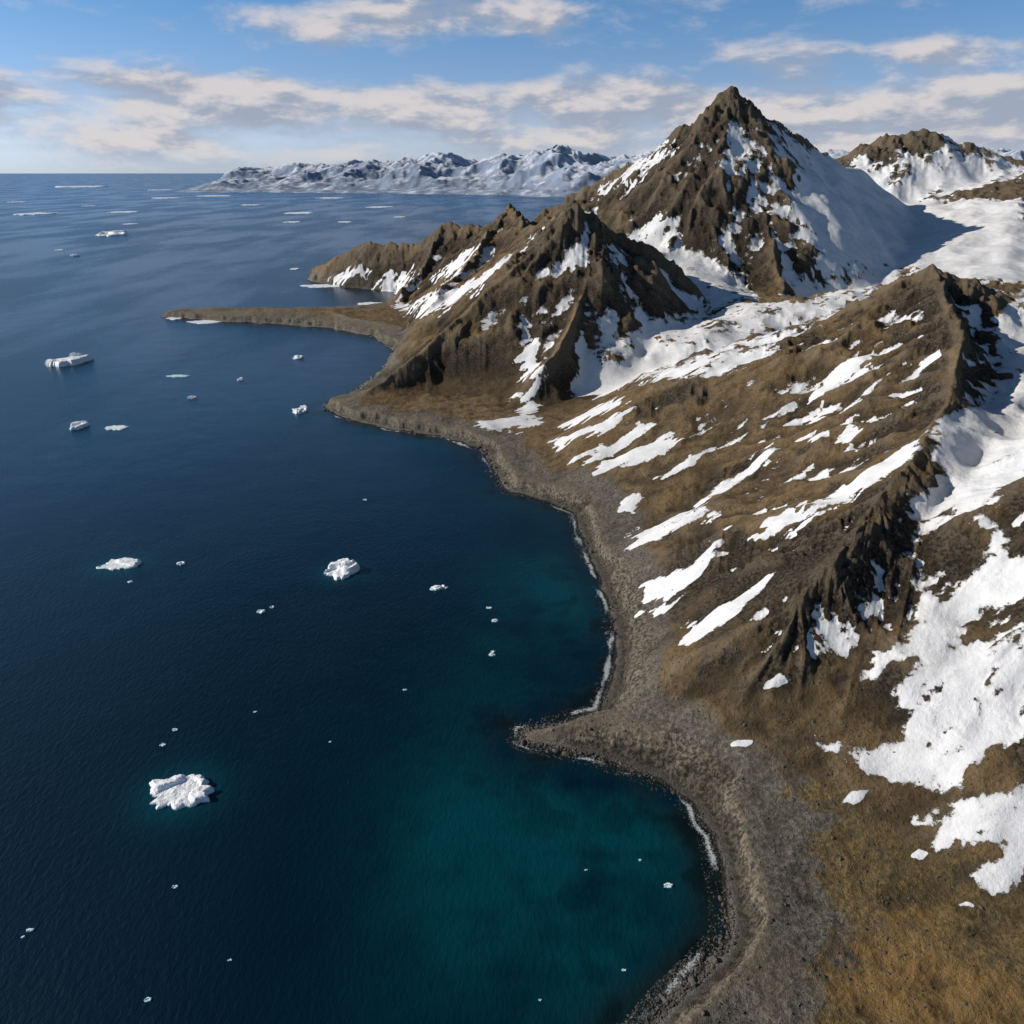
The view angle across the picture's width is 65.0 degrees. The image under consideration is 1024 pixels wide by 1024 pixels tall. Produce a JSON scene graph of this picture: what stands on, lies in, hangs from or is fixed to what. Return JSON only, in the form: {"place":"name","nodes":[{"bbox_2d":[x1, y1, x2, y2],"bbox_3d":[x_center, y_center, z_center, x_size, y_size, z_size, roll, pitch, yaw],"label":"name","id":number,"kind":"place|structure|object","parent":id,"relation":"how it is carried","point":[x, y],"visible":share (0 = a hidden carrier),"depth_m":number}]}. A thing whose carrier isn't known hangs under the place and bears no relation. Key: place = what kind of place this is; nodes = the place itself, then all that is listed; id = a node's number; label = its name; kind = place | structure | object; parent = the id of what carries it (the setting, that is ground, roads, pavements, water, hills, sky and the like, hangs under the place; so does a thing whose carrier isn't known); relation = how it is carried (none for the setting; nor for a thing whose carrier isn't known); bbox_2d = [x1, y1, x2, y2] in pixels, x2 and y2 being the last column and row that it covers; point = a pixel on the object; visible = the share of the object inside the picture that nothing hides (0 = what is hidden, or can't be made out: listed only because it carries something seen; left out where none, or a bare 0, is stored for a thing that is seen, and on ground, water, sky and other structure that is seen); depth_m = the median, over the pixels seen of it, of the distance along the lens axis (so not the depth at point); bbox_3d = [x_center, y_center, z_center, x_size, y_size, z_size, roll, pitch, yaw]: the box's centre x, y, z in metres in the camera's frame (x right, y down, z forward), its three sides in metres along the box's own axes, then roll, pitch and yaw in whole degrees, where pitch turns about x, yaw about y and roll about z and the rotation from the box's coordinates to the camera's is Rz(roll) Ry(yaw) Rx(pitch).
{"place":"outdoors","nodes":[
{"label":"outdoors","id":0,"kind":"place"},
{"bbox_2d":[0,173,725,1023],"bbox_3d":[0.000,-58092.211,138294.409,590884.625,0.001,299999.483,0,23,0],"label":"sea water","id":1,"kind":"structure","parent":0,"point":[430,845],"depth_m":519.39},
{"bbox_2d":[13,212,57,214],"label":"iceberg","id":2,"kind":"object","parent":1,"relation":"on","point":[38,213],"visible":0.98,"depth_m":6207.94},
{"bbox_2d":[45,352,92,366],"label":"iceberg","id":3,"kind":"object","parent":1,"relation":"on","point":[73,359],"visible":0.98,"depth_m":1359.24},
{"bbox_2d":[69,421,89,430],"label":"iceberg","id":4,"kind":"object","parent":1,"relation":"on","point":[77,425],"visible":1,"depth_m":1027.76},
{"bbox_2d":[56,186,109,187],"bbox_3d":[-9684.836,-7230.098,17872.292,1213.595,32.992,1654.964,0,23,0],"label":"iceberg","id":5,"kind":"object","parent":1,"relation":"on","point":[79,186],"visible":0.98,"depth_m":17880.47},
{"bbox_2d":[95,230,127,236],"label":"iceberg","id":6,"kind":"object","parent":1,"relation":"on","point":[115,233],"visible":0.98,"depth_m":4167.02},
{"bbox_2d":[105,425,128,429],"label":"iceberg","id":7,"kind":"object","parent":1,"relation":"on","point":[118,427],"visible":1,"depth_m":1023.82},
{"bbox_2d":[96,557,141,569],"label":"iceberg","id":8,"kind":"object","parent":1,"relation":"on","point":[121,563],"visible":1,"depth_m":665.12},
{"bbox_2d":[106,211,137,212],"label":"ice floe","id":9,"kind":"object","parent":1,"relation":"on","point":[122,212],"visible":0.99,"depth_m":6518.36},
{"bbox_2d":[155,197,178,198],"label":"ice floe","id":10,"kind":"object","parent":1,"relation":"on","point":[165,197],"visible":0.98,"depth_m":10303.01},
{"bbox_2d":[166,317,181,319],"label":"shore ice","id":11,"kind":"structure","parent":1,"relation":"on","point":[172,318],"depth_m":1786.53},
{"bbox_2d":[166,374,190,376],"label":"ice floe","id":12,"kind":"object","parent":1,"relation":"on","point":[180,375],"visible":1,"depth_m":1287.03},
{"bbox_2d":[149,774,214,809],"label":"iceberg","id":13,"kind":"object","parent":1,"relation":"on","point":[177,792],"visible":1,"depth_m":420.45},
{"bbox_2d":[187,320,221,323],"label":"shore ice","id":14,"kind":"structure","parent":1,"relation":"on","point":[205,321],"depth_m":1750.06},
{"bbox_2d":[204,195,231,196],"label":"ice floe","id":15,"kind":"object","parent":1,"relation":"on","point":[216,195],"visible":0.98,"depth_m":11194.22},
{"bbox_2d":[285,212,311,213],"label":"ice floe","id":16,"kind":"object","parent":1,"relation":"on","point":[298,213],"visible":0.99,"depth_m":6367.13},
{"bbox_2d":[293,355,303,359],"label":"iceberg","id":17,"kind":"object","parent":1,"relation":"on","point":[297,357],"visible":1,"depth_m":1407.49},
{"bbox_2d":[292,405,307,413],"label":"iceberg","id":18,"kind":"object","parent":1,"relation":"on","point":[301,409],"visible":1,"depth_m":1092.74},
{"bbox_2d":[300,284,339,287],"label":"shore ice","id":19,"kind":"structure","parent":1,"relation":"on","point":[319,286],"depth_m":2290.48},
{"bbox_2d":[324,558,359,580],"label":"iceberg","id":20,"kind":"object","parent":1,"relation":"on","point":[342,569],"visible":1,"depth_m":653.11},
{"bbox_2d":[21,254,672,1001],"bbox_3d":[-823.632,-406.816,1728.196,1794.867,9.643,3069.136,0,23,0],"label":"ice fragments","id":21,"kind":"object","parent":1,"relation":"on","point":[435,588],"visible":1,"depth_m":563.93},
{"bbox_2d":[358,302,381,304],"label":"shore ice","id":22,"kind":"structure","parent":1,"relation":"on","point":[365,303],"depth_m":1990.77},
{"bbox_2d":[367,206,393,207],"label":"ice floe","id":23,"kind":"object","parent":1,"relation":"on","point":[379,206],"visible":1,"depth_m":7602.27},
{"bbox_2d":[0,0,1023,172],"label":"sky","id":24,"kind":"structure","parent":0,"point":[87,86]},
{"bbox_2d":[161,86,1023,1023],"bbox_3d":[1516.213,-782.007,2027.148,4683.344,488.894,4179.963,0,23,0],"label":"mountain terrain","id":25,"kind":"structure","parent":0,"point":[799,358],"depth_m":636.91},
{"bbox_2d":[318,403,1023,1023],"bbox_3d":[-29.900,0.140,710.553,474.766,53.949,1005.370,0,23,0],"label":"shore boulders","id":26,"kind":"object","parent":25,"relation":"on","point":[678,989],"visible":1,"depth_m":363.59},
{"bbox_2d":[175,144,1023,196],"bbox_3d":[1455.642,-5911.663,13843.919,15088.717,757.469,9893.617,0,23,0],"label":"distant mountains","id":27,"kind":"structure","parent":0,"point":[556,170],"depth_m":13232.31}
]}

